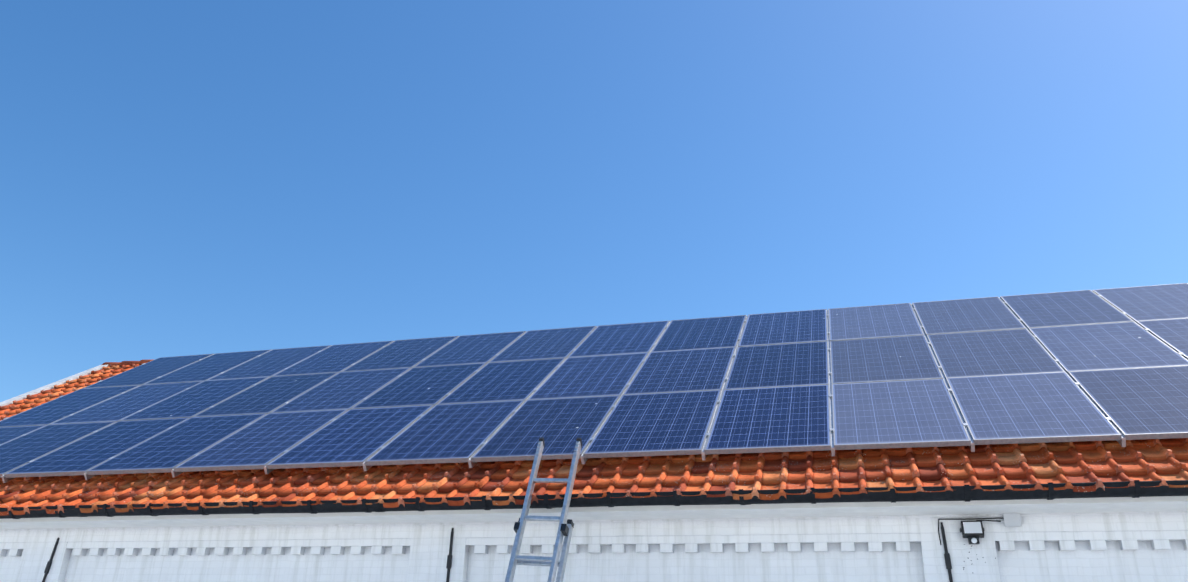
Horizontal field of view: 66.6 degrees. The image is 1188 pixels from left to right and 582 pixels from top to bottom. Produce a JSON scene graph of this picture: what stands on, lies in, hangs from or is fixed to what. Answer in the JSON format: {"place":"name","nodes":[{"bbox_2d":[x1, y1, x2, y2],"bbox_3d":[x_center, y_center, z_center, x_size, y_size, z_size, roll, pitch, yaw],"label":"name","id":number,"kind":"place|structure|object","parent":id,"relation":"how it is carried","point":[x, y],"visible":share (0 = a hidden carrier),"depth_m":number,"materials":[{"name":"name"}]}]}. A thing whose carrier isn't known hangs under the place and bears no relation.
{"place":"outdoors","nodes":[
{"label":"outdoors","id":0,"kind":"place"},
{"bbox_2d":[0,511,1187,581],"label":"barn wall","id":1,"kind":"structure","parent":0,"point":[1106,547],"depth_m":7.29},
{"bbox_2d":[0,0,1187,401],"label":"sky","id":2,"kind":"structure","parent":0,"point":[178,177],"materials":[{"name":"blue"}]},
{"label":"ground","id":3,"kind":"structure","parent":0,"visible":0},
{"bbox_2d":[505,437,581,581],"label":"ladder","id":4,"kind":"object","parent":3,"relation":"on","point":[565,530],"visible":1,"depth_m":6.81,"materials":[{"name":"metal"}]},
{"bbox_3d":[1.280,3.319,10.993,19.010,6.084,8.040,-5,-24,15],"label":"barn","id":5,"kind":"object","parent":3,"relation":"on","visible":0},
{"bbox_2d":[42,538,58,581],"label":"stay","id":6,"kind":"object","parent":5,"relation":"attached to","point":[48,566],"depth_m":8.70,"materials":[{"name":"black metal"}]},
{"bbox_2d":[0,365,107,405],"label":"roof verge","id":7,"kind":"structure","parent":5,"relation":"attached to","point":[45,387],"depth_m":13.50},
{"bbox_2d":[0,364,1187,515],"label":"roof tiles","id":8,"kind":"object","parent":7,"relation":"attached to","point":[1163,461],"visible":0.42,"depth_m":7.29,"materials":[{"name":"ceramic"}]},
{"bbox_2d":[102,360,151,366],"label":"ridge tiles","id":9,"kind":"object","parent":8,"relation":"on","point":[110,364],"visible":0.06,"depth_m":14.46,"materials":[{"name":"ceramic"}]},
{"bbox_2d":[1,295,1187,482],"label":"panel rails","id":10,"kind":"object","parent":8,"relation":"on","point":[1122,442],"visible":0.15,"depth_m":8.47,"materials":[{"name":"metal"}]},
{"bbox_2d":[0,283,1187,477],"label":"solar panels","id":11,"kind":"object","parent":10,"relation":"on","point":[1009,380],"visible":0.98,"depth_m":9.23,"materials":[{"name":"blue glass"}]},
{"bbox_2d":[0,496,1187,528],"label":"cornice soffit","id":12,"kind":"structure","parent":7,"relation":"attached to","point":[1101,505],"depth_m":7.04,"materials":[{"name":"white paint"}]},
{"bbox_2d":[0,480,1187,518],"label":"gutter","id":13,"kind":"object","parent":7,"relation":"attached to","point":[966,493],"visible":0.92,"depth_m":6.81,"materials":[{"name":"metal"}]},
{"bbox_2d":[446,528,453,581],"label":"stay","id":14,"kind":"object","parent":5,"relation":"attached to","point":[449,561],"depth_m":7.64,"materials":[{"name":"black metal"}]},
{"bbox_2d":[941,522,952,581],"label":"stay","id":15,"kind":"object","parent":5,"relation":"attached to","point":[947,560],"depth_m":6.62,"materials":[{"name":"black metal"}]},
{"bbox_2d":[938,517,1003,544],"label":"cables","id":16,"kind":"object","parent":5,"relation":"attached to","point":[969,519],"visible":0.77,"depth_m":6.67,"materials":[{"name":"black plastic"}]},
{"bbox_2d":[960,521,984,543],"bbox_3d":[2.767,1.764,6.609,0.164,0.164,0.097,-5,-24,15],"label":"floodlight","id":17,"kind":"object","parent":5,"relation":"attached to","point":[972,532],"visible":1,"depth_m":6.58,"materials":[{"name":"black plastic"}]},
{"bbox_2d":[1001,513,1021,526],"bbox_3d":[3.036,1.672,6.593,0.132,0.094,0.054,-5,-24,15],"label":"junction box","id":18,"kind":"object","parent":5,"relation":"attached to","point":[1012,520],"visible":1,"depth_m":6.57,"materials":[{"name":"grey plastic"}]}
]}

